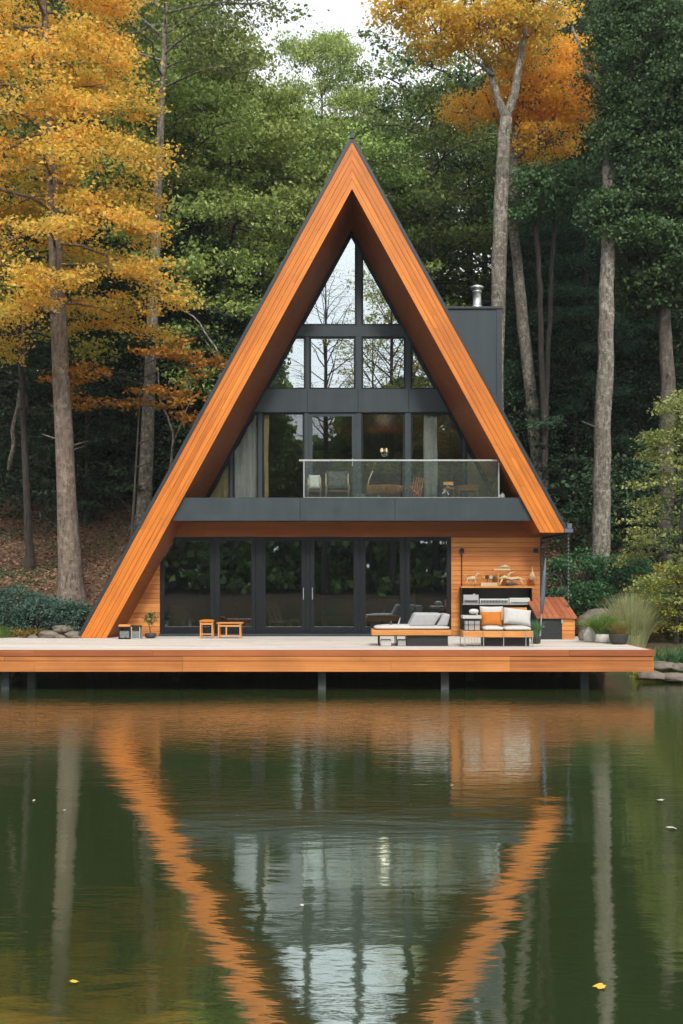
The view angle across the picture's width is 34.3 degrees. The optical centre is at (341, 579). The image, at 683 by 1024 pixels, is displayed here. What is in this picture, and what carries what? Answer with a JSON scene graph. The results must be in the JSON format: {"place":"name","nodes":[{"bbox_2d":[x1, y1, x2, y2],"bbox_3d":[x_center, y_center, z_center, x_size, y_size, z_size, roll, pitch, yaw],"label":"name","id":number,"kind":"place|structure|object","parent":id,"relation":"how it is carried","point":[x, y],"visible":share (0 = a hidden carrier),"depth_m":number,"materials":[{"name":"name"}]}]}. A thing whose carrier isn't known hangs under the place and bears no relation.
{"place":"outdoors","nodes":[
{"label":"outdoors","id":0,"kind":"place"},
{"bbox_2d":[0,675,682,1023],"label":"water","id":1,"kind":"structure","parent":0,"point":[484,849],"depth_m":9.18,"materials":[{"name":"green liquid"}]},
{"bbox_2d":[637,670,664,679],"bbox_3d":[6.845,2.083,24.280,0.719,0.209,0.616,0,0,18],"label":"shore stone","id":2,"kind":"object","parent":1,"relation":"on","point":[655,675],"visible":0.91,"depth_m":24.09,"materials":[{"name":"grey stone"}]},
{"bbox_2d":[661,672,682,681],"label":"shore stone","id":3,"kind":"object","parent":1,"relation":"on","point":[673,676],"visible":0.77,"depth_m":24.01,"materials":[{"name":"grey stone"}]},
{"bbox_2d":[0,398,682,674],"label":"ground","id":4,"kind":"structure","parent":0,"point":[665,642],"depth_m":34.91,"materials":[{"name":"brown soil"}]},
{"bbox_2d":[0,602,22,632],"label":"evergreen shrub","id":5,"kind":"object","parent":4,"relation":"on","point":[2,619],"visible":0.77,"depth_m":27.63,"materials":[{"name":"green plant"}]},
{"bbox_2d":[0,249,48,469],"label":"bare sapling","id":6,"kind":"object","parent":4,"relation":"on","point":[10,458],"visible":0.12,"depth_m":36.01,"materials":[{"name":"brown plant"}]},
{"bbox_2d":[0,584,50,628],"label":"evergreen shrub","id":7,"kind":"object","parent":4,"relation":"on","point":[8,596],"visible":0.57,"depth_m":28.32,"materials":[{"name":"green plant"}]},
{"bbox_2d":[5,592,73,631],"bbox_3d":[-7.637,0.851,28.197,1.959,1.090,1.831,0,0,0],"label":"evergreen shrub","id":8,"kind":"object","parent":4,"relation":"on","point":[33,606],"visible":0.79,"depth_m":27.89,"materials":[{"name":"green plant"}]},
{"bbox_2d":[0,174,113,489],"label":"evergreen tree","id":9,"kind":"object","parent":4,"relation":"on","point":[9,433],"visible":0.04,"depth_m":43.20,"materials":[{"name":"green plant"}]},
{"bbox_2d":[0,109,125,569],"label":"maple tree","id":10,"kind":"object","parent":4,"relation":"on","point":[29,560],"visible":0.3,"depth_m":33.45,"materials":[{"name":"orange plant"}]},
{"bbox_2d":[40,597,95,632],"bbox_3d":[-6.801,0.948,28.036,1.598,1.024,1.672,0,0,-42],"label":"evergreen shrub","id":11,"kind":"object","parent":4,"relation":"on","point":[71,610],"visible":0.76,"depth_m":27.78,"materials":[{"name":"green plant"}]},
{"bbox_2d":[0,0,140,449],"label":"broadleaf tree","id":12,"kind":"object","parent":4,"relation":"on","point":[23,124],"depth_m":48.47,"materials":[{"name":"green plant"}]},
{"bbox_2d":[0,152,155,472],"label":"evergreen tree","id":13,"kind":"object","parent":4,"relation":"on","point":[11,401],"visible":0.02,"depth_m":44.42,"materials":[{"name":"green plant"}]},
{"bbox_2d":[0,222,162,519],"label":"evergreen tree","id":14,"kind":"object","parent":4,"relation":"on","point":[28,401],"visible":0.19,"depth_m":39.58,"materials":[{"name":"green plant"}]},
{"bbox_2d":[0,244,169,530],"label":"evergreen tree","id":15,"kind":"object","parent":4,"relation":"on","point":[41,453],"visible":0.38,"depth_m":38.18,"materials":[{"name":"green plant"}]},
{"bbox_2d":[0,205,202,491],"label":"evergreen tree","id":16,"kind":"object","parent":4,"relation":"on","point":[33,426],"visible":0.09,"depth_m":41.52,"materials":[{"name":"green plant"}]},
{"bbox_2d":[0,0,213,613],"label":"maple tree","id":17,"kind":"object","parent":4,"relation":"on","point":[74,92],"visible":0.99,"depth_m":29.51,"materials":[{"name":"yellow plant"}]},
{"bbox_2d":[12,238,217,505],"bbox_3d":[-7.715,-7.251,40.492,8.094,10.022,8.489,0,0,-10],"label":"evergreen tree","id":18,"kind":"object","parent":4,"relation":"on","point":[110,392],"visible":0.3,"depth_m":38.82,"materials":[{"name":"green plant"}]},
{"bbox_2d":[0,0,238,486],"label":"broadleaf tree","id":19,"kind":"object","parent":4,"relation":"on","point":[59,7],"visible":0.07,"depth_m":41.78,"materials":[{"name":"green plant"}]},
{"bbox_2d":[33,336,227,538],"bbox_3d":[-5.605,-2.858,31.457,6.011,7.866,6.379,0,0,0],"label":"sapling","id":20,"kind":"object","parent":4,"relation":"on","point":[176,354],"visible":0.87,"depth_m":31.46,"materials":[{"name":"orange plant"}]},
{"bbox_2d":[0,0,272,451],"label":"broadleaf tree","id":21,"kind":"object","parent":4,"relation":"on","point":[172,34],"visible":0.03,"depth_m":47.10,"materials":[{"name":"green plant"}]},
{"bbox_2d":[101,325,191,467],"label":"bare sapling","id":22,"kind":"object","parent":4,"relation":"on","point":[141,342],"visible":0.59,"depth_m":34.48,"materials":[{"name":"orange plant"}]},
{"bbox_2d":[44,1,276,456],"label":"broadleaf tree","id":23,"kind":"object","parent":4,"relation":"on","point":[206,129],"depth_m":49.80,"materials":[{"name":"green plant"}]},
{"bbox_2d":[77,212,252,499],"bbox_3d":[-6.221,-7.897,40.251,9.338,11.024,8.903,0,0,11],"label":"evergreen tree","id":24,"kind":"object","parent":4,"relation":"on","point":[219,317],"visible":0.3,"depth_m":39.53,"materials":[{"name":"green plant"}]},
{"bbox_2d":[34,44,297,454],"bbox_3d":[-5.889,-10.901,40.940,9.803,16.250,10.136,0,0,30],"label":"broadleaf tree","id":25,"kind":"object","parent":4,"relation":"on","point":[210,139],"visible":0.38,"depth_m":39.20,"materials":[{"name":"green plant"}]},
{"bbox_2d":[7,0,329,531],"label":"grey trunk tree","id":26,"kind":"object","parent":4,"relation":"on","point":[226,66],"visible":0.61,"depth_m":36.30,"materials":[{"name":"green plant"}]},
{"bbox_2d":[125,276,237,624],"bbox_3d":[-5.103,-3.647,34.098,3.145,10.987,2.338,0,0,-34],"label":"bare sapling","id":27,"kind":"object","parent":4,"relation":"on","point":[233,542],"visible":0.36,"depth_m":34.01,"materials":[{"name":"orange plant"}]},
{"bbox_2d":[135,241,271,494],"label":"evergreen tree","id":28,"kind":"object","parent":4,"relation":"on","point":[255,287],"visible":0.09,"depth_m":41.27,"materials":[{"name":"green plant"}]},
{"bbox_2d":[136,0,282,226],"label":"broadleaf tree","id":29,"kind":"object","parent":4,"relation":"on","point":[229,7],"depth_m":78.48,"materials":[{"name":"green plant"}]},
{"bbox_2d":[156,10,273,412],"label":"broadleaf tree","id":30,"kind":"object","parent":4,"relation":"on","point":[237,15],"visible":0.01,"depth_m":58.90,"materials":[{"name":"green plant"}]},
{"bbox_2d":[91,32,391,403],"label":"broadleaf tree","id":31,"kind":"object","parent":4,"relation":"on","point":[288,205],"visible":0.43,"depth_m":41.55,"materials":[{"name":"green plant"}]},
{"bbox_2d":[172,100,365,362],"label":"broadleaf tree","id":32,"kind":"object","parent":4,"relation":"on","point":[314,128],"visible":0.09,"depth_m":45.34,"materials":[{"name":"green plant"}]},
{"bbox_2d":[213,109,365,283],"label":"broadleaf tree","id":33,"kind":"object","parent":4,"relation":"on","point":[313,117],"visible":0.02,"depth_m":48.34,"materials":[{"name":"green plant"}]},
{"bbox_2d":[78,132,572,637],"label":"lake house","id":34,"kind":"structure","parent":4,"relation":"on","point":[358,340],"depth_m":27.99,"materials":[{"name":"brown wood"}]},
{"bbox_2d":[160,537,213,633],"bbox_3d":[-3.899,0.134,28.025,1.358,2.443,0.070,0,0,0],"label":"glass door","id":35,"kind":"structure","parent":34,"relation":"in","point":[163,630],"depth_m":27.99,"materials":[{"name":"black paint"}]},
{"bbox_2d":[210,466,227,497],"bbox_3d":[-3.303,-2.388,28.901,0.773,1.379,0.059,0,0,0],"label":"curtain","id":36,"kind":"object","parent":34,"relation":"hanging from","point":[220,490],"visible":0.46,"depth_m":28.90,"materials":[{"name":"beige fabric"}]},
{"bbox_2d":[216,537,255,633],"bbox_3d":[-2.672,0.134,27.995,0.994,2.443,0.070,0,0,0],"label":"glass door","id":37,"kind":"structure","parent":34,"relation":"in","point":[230,630],"depth_m":27.96,"materials":[{"name":"black paint"}]},
{"bbox_2d":[233,413,257,497],"bbox_3d":[-2.498,-3.126,28.815,0.666,2.453,0.070,0,0,0],"label":"window","id":38,"kind":"structure","parent":34,"relation":"in","point":[254,413],"depth_m":28.78,"materials":[{"name":"black paint"}]},
{"bbox_2d":[235,415,256,497],"bbox_3d":[-2.495,-3.174,28.901,0.671,2.289,0.086,0,0,0],"label":"curtain","id":39,"kind":"object","parent":34,"relation":"hanging from","point":[246,468],"visible":0.84,"depth_m":28.90,"materials":[{"name":"white fabric"}]},
{"bbox_2d":[264,415,268,497],"bbox_3d":[-1.960,-3.174,28.897,0.140,2.289,0.042,0,0,0],"label":"curtain","id":40,"kind":"object","parent":34,"relation":"hanging from","point":[266,453],"visible":0.95,"depth_m":28.90,"materials":[{"name":"beige fabric"}]},
{"bbox_2d":[266,601,288,626],"bbox_3d":[-1.773,0.987,30.240,0.681,0.828,0.680,0,0,0],"label":"wooden chair","id":41,"kind":"object","parent":34,"relation":"on","point":[276,620],"visible":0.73,"depth_m":30.38,"materials":[{"name":"brown wood"}]},
{"bbox_2d":[262,413,303,497],"bbox_3d":[-1.515,-3.126,28.815,1.095,2.453,0.070,0,0,0],"label":"window","id":42,"kind":"structure","parent":34,"relation":"in","point":[263,414],"depth_m":28.78,"materials":[{"name":"black paint"}]},
{"bbox_2d":[261,537,305,633],"bbox_3d":[-1.467,0.134,27.995,1.113,2.443,0.130,0,0,0],"label":"glass door","id":43,"kind":"structure","parent":34,"relation":"in","point":[264,630],"depth_m":27.99,"materials":[{"name":"black paint"}]},
{"bbox_2d":[267,337,305,388],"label":"window","id":44,"kind":"structure","parent":34,"relation":"in","point":[304,338],"depth_m":28.78,"materials":[{"name":"black paint"}]},
{"bbox_2d":[307,475,321,496],"bbox_3d":[-0.680,-2.352,28.047,0.377,0.683,0.768,0,0,0],"label":"lounge chair","id":45,"kind":"object","parent":34,"relation":"on","point":[314,485],"visible":0.99,"depth_m":28.21,"materials":[{"name":"white fabric"}]},
{"bbox_2d":[302,235,356,324],"bbox_3d":[-0.329,-7.809,28.815,1.439,2.385,0.070,0,0,0],"label":"window","id":46,"kind":"structure","parent":34,"relation":"in","point":[351,237],"depth_m":28.78,"materials":[{"name":"black paint"}]},
{"bbox_2d":[309,337,355,388],"bbox_3d":[-0.234,-5.640,28.815,1.197,1.368,0.070,0,0,0],"label":"window","id":47,"kind":"structure","parent":34,"relation":"in","point":[310,338],"depth_m":28.78,"materials":[{"name":"black paint"}]},
{"bbox_2d":[309,413,355,496],"bbox_3d":[-0.241,-3.126,28.770,1.225,2.453,0.140,0,0,0],"label":"balcony door","id":48,"kind":"structure","parent":34,"relation":"in","point":[311,415],"depth_m":28.77,"materials":[{"name":"glass"}]},
{"bbox_2d":[310,537,357,633],"bbox_3d":[-0.190,0.134,27.965,1.189,2.443,0.130,0,0,0],"label":"glass door","id":49,"kind":"structure","parent":34,"relation":"in","point":[313,630],"depth_m":27.96,"materials":[{"name":"black paint"}]},
{"bbox_2d":[325,471,349,496],"bbox_3d":[-0.098,-2.402,28.049,0.630,0.783,0.770,0,0,0],"label":"lounge chair","id":50,"kind":"object","parent":34,"relation":"on","point":[335,481],"visible":0.98,"depth_m":28.22,"materials":[{"name":"grey fabric"}]},
{"bbox_2d":[321,599,399,626],"bbox_3d":[0.599,0.977,31.525,2.325,0.848,1.050,0,0,0],"label":"indoor sofa","id":51,"kind":"object","parent":34,"relation":"on","point":[337,612],"visible":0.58,"depth_m":31.82,"materials":[{"name":"beige fabric"}]},
{"bbox_2d":[361,253,399,324],"bbox_3d":[1.041,-7.567,28.815,1.040,1.902,0.070,0,0,0],"label":"window","id":52,"kind":"structure","parent":34,"relation":"in","point":[362,258],"depth_m":28.78,"materials":[{"name":"black paint"}]},
{"bbox_2d":[361,537,403,633],"bbox_3d":[1.041,0.134,28.025,1.070,2.443,0.070,0,0,0],"label":"glass door","id":53,"kind":"structure","parent":34,"relation":"in","point":[364,630],"depth_m":27.99,"materials":[{"name":"black paint"}]},
{"bbox_2d":[361,413,404,496],"bbox_3d":[1.080,-3.126,28.815,1.134,2.453,0.070,0,0,0],"label":"window","id":54,"kind":"structure","parent":34,"relation":"in","point":[362,414],"depth_m":28.78,"materials":[{"name":"black paint"}]},
{"bbox_2d":[361,337,405,388],"bbox_3d":[1.093,-5.640,28.815,1.145,1.368,0.070,0,0,0],"label":"window","id":55,"kind":"structure","parent":34,"relation":"in","point":[362,338],"depth_m":28.78,"materials":[{"name":"black paint"}]},
{"bbox_2d":[366,471,402,496],"bbox_3d":[1.088,-2.401,28.000,0.936,0.772,0.936,0,0,0],"label":"sofa","id":56,"kind":"object","parent":34,"relation":"on","point":[384,490],"visible":0.71,"depth_m":27.64,"materials":[{"name":"beige wicker"}]},
{"bbox_2d":[406,537,450,629],"bbox_3d":[2.194,0.134,27.995,1.126,2.443,0.070,0,0,0],"label":"glass door","id":57,"kind":"structure","parent":34,"relation":"in","point":[408,539],"depth_m":27.96,"materials":[{"name":"black paint"}]},
{"bbox_2d":[423,415,437,496],"bbox_3d":[2.323,-3.174,28.900,0.375,2.289,0.072,0,0,5],"label":"curtain","id":58,"kind":"object","parent":34,"relation":"hanging from","point":[430,452],"visible":0.86,"depth_m":28.90,"materials":[{"name":"white fabric"}]},
{"bbox_2d":[411,413,461,496],"bbox_3d":[2.472,-3.126,28.815,1.342,2.453,0.070,0,0,0],"label":"window","id":59,"kind":"structure","parent":34,"relation":"in","point":[448,414],"depth_m":28.78,"materials":[{"name":"black paint"}]},
{"bbox_2d":[467,452,490,496],"bbox_3d":[3.680,-2.634,28.903,0.902,1.617,0.060,0,0,0],"label":"curtain","id":60,"kind":"object","parent":34,"relation":"hanging from","point":[474,477],"visible":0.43,"depth_m":28.90,"materials":[{"name":"beige fabric"}]},
{"bbox_2d":[0,636,654,688],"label":"timber deck","id":61,"kind":"structure","parent":4,"relation":"on","point":[175,656],"depth_m":22.34,"materials":[{"name":"brown wood"}]},
{"bbox_2d":[371,612,450,645],"bbox_3d":[1.495,1.060,24.025,1.695,0.703,0.850,0,0,0],"label":"daybed","id":62,"kind":"object","parent":61,"relation":"on","point":[425,629],"visible":0.99,"depth_m":23.66,"materials":[{"name":"white fabric"}]},
{"bbox_2d":[459,607,532,646],"bbox_3d":[3.299,1.004,23.692,1.482,0.815,0.817,0,0,0],"label":"outdoor sofa","id":63,"kind":"object","parent":61,"relation":"on","point":[508,635],"visible":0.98,"depth_m":23.35,"materials":[{"name":"brown wood"}]},
{"bbox_2d":[480,612,501,625],"bbox_3d":[3.214,0.837,23.760,0.458,0.316,0.235,0,0,0],"label":"cushion","id":64,"kind":"object","parent":63,"relation":"on","point":[491,618],"visible":0.95,"depth_m":23.67,"materials":[{"name":"orange fabric"}]},
{"bbox_2d":[504,607,530,625],"bbox_3d":[3.763,0.789,23.680,0.606,0.340,0.273,7,0,0],"label":"cushion","id":65,"kind":"object","parent":63,"relation":"on","point":[516,616],"visible":1,"depth_m":23.59,"materials":[{"name":"white fabric"}]},
{"bbox_2d":[459,586,532,636],"bbox_3d":[3.866,0.785,27.735,1.775,1.253,0.470,0,0,0],"label":"shelf unit","id":66,"kind":"object","parent":61,"relation":"on","point":[494,592],"visible":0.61,"depth_m":27.92,"materials":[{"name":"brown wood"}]},
{"bbox_2d":[540,558,545,635],"bbox_3d":[4.746,0.448,26.100,0.162,1.930,0.105,0,0,0],"label":"rolled parasol","id":67,"kind":"object","parent":61,"relation":"on","point":[542,597],"visible":0.92,"depth_m":26.07,"materials":[{"name":"fabric"}]},
{"bbox_2d":[525,597,576,638],"bbox_3d":[5.114,0.919,27.090,0.956,0.986,1.620,0,0,0],"label":"garden box","id":68,"kind":"object","parent":61,"relation":"on","point":[558,614],"visible":0.87,"depth_m":26.36,"materials":[{"name":"brown wood"}]},
{"bbox_2d":[572,611,630,642],"bbox_3d":[5.847,1.023,24.976,1.459,0.777,1.575,0,0,0],"label":"potted hosta","id":69,"kind":"object","parent":61,"relation":"on","point":[598,626],"visible":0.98,"depth_m":24.80,"materials":[{"name":"green plant"}]},
{"bbox_2d":[270,21,388,213],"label":"broadleaf tree","id":70,"kind":"object","parent":4,"relation":"on","point":[337,45],"visible":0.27,"depth_m":76.32,"materials":[{"name":"green plant"}]},
{"bbox_2d":[213,122,458,326],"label":"broadleaf tree","id":71,"kind":"object","parent":4,"relation":"on","point":[364,146],"visible":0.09,"depth_m":43.35,"materials":[{"name":"green plant"}]},
{"bbox_2d":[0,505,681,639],"bbox_3d":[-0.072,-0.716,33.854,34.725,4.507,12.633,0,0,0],"label":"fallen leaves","id":72,"kind":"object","parent":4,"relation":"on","point":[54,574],"visible":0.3,"depth_m":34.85,"materials":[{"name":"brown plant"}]},
{"bbox_2d":[326,67,397,147],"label":"broadleaf tree","id":73,"kind":"object","parent":4,"relation":"on","point":[379,103],"visible":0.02,"depth_m":82.26,"materials":[{"name":"green plant"}]},
{"bbox_2d":[297,79,507,310],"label":"broadleaf tree","id":74,"kind":"object","parent":4,"relation":"on","point":[454,189],"visible":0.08,"depth_m":45.60,"materials":[{"name":"green plant"}]},
{"bbox_2d":[277,28,581,420],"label":"broadleaf tree","id":75,"kind":"object","parent":4,"relation":"on","point":[470,233],"visible":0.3,"depth_m":42.31,"materials":[{"name":"green plant"}]},
{"bbox_2d":[349,20,580,302],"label":"broadleaf tree","id":76,"kind":"object","parent":4,"relation":"on","point":[365,35],"visible":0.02,"depth_m":54.38,"materials":[{"name":"green plant"}]},
{"bbox_2d":[361,0,584,410],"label":"forked tree","id":77,"kind":"object","parent":4,"relation":"on","point":[524,18],"visible":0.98,"depth_m":35.81,"materials":[{"name":"yellow plant"}]},
{"bbox_2d":[356,30,605,404],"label":"broadleaf tree","id":78,"kind":"object","parent":4,"relation":"on","point":[468,164],"visible":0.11,"depth_m":44.48,"materials":[{"name":"green plant"}]},
{"bbox_2d":[426,0,601,480],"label":"orange tree","id":79,"kind":"object","parent":4,"relation":"on","point":[544,93],"visible":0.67,"depth_m":38.24,"materials":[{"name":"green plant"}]},
{"bbox_2d":[468,237,590,483],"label":"pine tree","id":80,"kind":"object","parent":4,"relation":"on","point":[486,282],"visible":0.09,"depth_m":41.40,"materials":[{"name":"green plant"}]},
{"bbox_2d":[474,151,601,491],"bbox_3d":[7.103,-7.431,37.268,5.086,13.537,4.107,0,0,0],"label":"slender tree","id":81,"kind":"object","parent":4,"relation":"on","point":[549,183],"visible":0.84,"depth_m":37.20,"materials":[{"name":"green plant"}]},
{"bbox_2d":[437,33,643,376],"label":"broadleaf tree","id":82,"kind":"object","parent":4,"relation":"on","point":[482,124],"visible":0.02,"depth_m":50.23,"materials":[{"name":"green plant"}]},
{"bbox_2d":[503,306,590,521],"bbox_3d":[6.369,-5.837,40.455,6.475,8.017,6.791,0,0,1],"label":"evergreen tree","id":83,"kind":"object","parent":4,"relation":"on","point":[510,344],"visible":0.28,"depth_m":39.28,"materials":[{"name":"green plant"}]},
{"bbox_2d":[545,585,584,616],"bbox_3d":[5.896,0.714,30.009,1.568,1.179,1.792,0,0,0],"label":"rhododendron","id":84,"kind":"object","parent":4,"relation":"on","point":[552,593],"visible":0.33,"depth_m":29.68,"materials":[{"name":"green plant"}]},
{"bbox_2d":[483,188,655,496],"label":"pine tree","id":85,"kind":"object","parent":4,"relation":"on","point":[558,247],"visible":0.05,"depth_m":42.42,"materials":[{"name":"green plant"}]},
{"bbox_2d":[459,0,682,461],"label":"broadleaf tree","id":86,"kind":"object","parent":4,"relation":"on","point":[579,27],"visible":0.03,"depth_m":43.94,"materials":[{"name":"green plant"}]},
{"bbox_2d":[514,313,644,518],"bbox_3d":[8.118,-5.615,39.480,6.070,7.516,6.366,0,0,19],"label":"evergreen tree","id":87,"kind":"object","parent":4,"relation":"on","point":[575,360],"visible":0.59,"depth_m":38.38,"materials":[{"name":"green plant"}]},
{"bbox_2d":[542,546,616,592],"bbox_3d":[6.497,-0.230,31.038,2.402,1.488,2.388,0,0,0],"label":"rhododendron","id":88,"kind":"object","parent":4,"relation":"on","point":[559,566],"visible":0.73,"depth_m":30.86,"materials":[{"name":"green plant"}]},
{"bbox_2d":[503,119,682,507],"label":"pine tree","id":89,"kind":"object","parent":4,"relation":"on","point":[562,262],"visible":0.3,"depth_m":39.36,"materials":[{"name":"green plant"}]},
{"bbox_2d":[564,579,624,614],"bbox_3d":[6.634,0.479,29.445,1.810,1.024,1.698,0,0,0],"label":"rhododendron","id":90,"kind":"object","parent":4,"relation":"on","point":[592,591],"visible":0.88,"depth_m":29.16,"materials":[{"name":"green plant"}]},
{"bbox_2d":[574,608,616,634],"bbox_3d":[6.510,1.059,27.933,1.277,0.710,1.159,0,0,-15],"label":"boulder","id":91,"kind":"object","parent":4,"relation":"on","point":[579,628],"visible":0.25,"depth_m":27.61,"materials":[{"name":"stone"}]},
{"bbox_2d":[522,215,682,481],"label":"pine tree","id":92,"kind":"object","parent":4,"relation":"on","point":[596,273],"visible":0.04,"depth_m":41.67,"materials":[{"name":"green plant"}]},
{"bbox_2d":[575,553,640,592],"bbox_3d":[7.555,-0.186,31.553,2.094,1.225,2.062,0,0,0],"label":"rhododendron","id":93,"kind":"object","parent":4,"relation":"on","point":[616,579],"visible":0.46,"depth_m":31.19,"materials":[{"name":"green plant"}]},
{"bbox_2d":[534,445,682,568],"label":"undergrowth","id":94,"kind":"object","parent":4,"relation":"on","point":[617,511],"visible":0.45,"depth_m":34.97,"materials":[{"name":"green plant"}]},
{"bbox_2d":[549,290,682,513],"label":"evergreen tree","id":95,"kind":"object","parent":4,"relation":"on","point":[652,383],"visible":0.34,"depth_m":38.80,"materials":[{"name":"green plant"}]},
{"bbox_2d":[564,0,682,569],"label":"oak tree","id":96,"kind":"object","parent":4,"relation":"on","point":[637,148],"visible":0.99,"depth_m":32.42,"materials":[{"name":"green plant"}]},
{"bbox_2d":[581,304,682,527],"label":"evergreen tree","id":97,"kind":"object","parent":4,"relation":"on","point":[676,345],"visible":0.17,"depth_m":38.57,"materials":[{"name":"green plant"}]},
{"bbox_2d":[606,557,671,599],"bbox_3d":[8.214,-0.008,30.953,2.164,1.398,1.915,0,0,44],"label":"rhododendron","id":98,"kind":"object","parent":4,"relation":"on","point":[640,568],"visible":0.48,"depth_m":30.72,"materials":[{"name":"green plant"}]},
{"bbox_2d":[605,389,682,642],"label":"young tree","id":99,"kind":"object","parent":4,"relation":"on","point":[660,440],"visible":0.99,"depth_m":26.92,"materials":[{"name":"green plant"}]},
{"bbox_2d":[614,106,682,569],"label":"oak tree","id":100,"kind":"object","parent":4,"relation":"on","point":[653,283],"visible":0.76,"depth_m":33.73,"materials":[{"name":"green plant"}]},
{"bbox_2d":[623,561,682,642],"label":"japanese maple","id":101,"kind":"object","parent":4,"relation":"on","point":[678,627],"visible":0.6,"depth_m":26.88,"materials":[{"name":"green plant"}]},
{"bbox_2d":[623,576,682,614],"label":"garden shrub","id":102,"kind":"object","parent":4,"relation":"on","point":[647,586],"visible":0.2,"depth_m":29.23,"materials":[{"name":"green plant"}]},
{"bbox_2d":[655,587,682,637],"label":"garden shrub","id":103,"kind":"object","parent":4,"relation":"on","point":[679,633],"visible":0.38,"depth_m":27.68,"materials":[{"name":"green plant"}]},
{"bbox_2d":[20,0,673,370],"label":"sky","id":104,"kind":"structure","parent":0,"point":[345,14],"materials":[{"name":"white"}]},
{"bbox_2d":[606,619,631,643],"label":"potted grass","id":105,"kind":"object","parent":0,"point":[619,635],"depth_m":24.27,"materials":[{"name":"grey ceramic"}]},
{"bbox_2d":[593,587,668,647],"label":"plume grass","id":106,"kind":"object","parent":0,"point":[639,618],"depth_m":26.46,"materials":[{"name":"green plant"}]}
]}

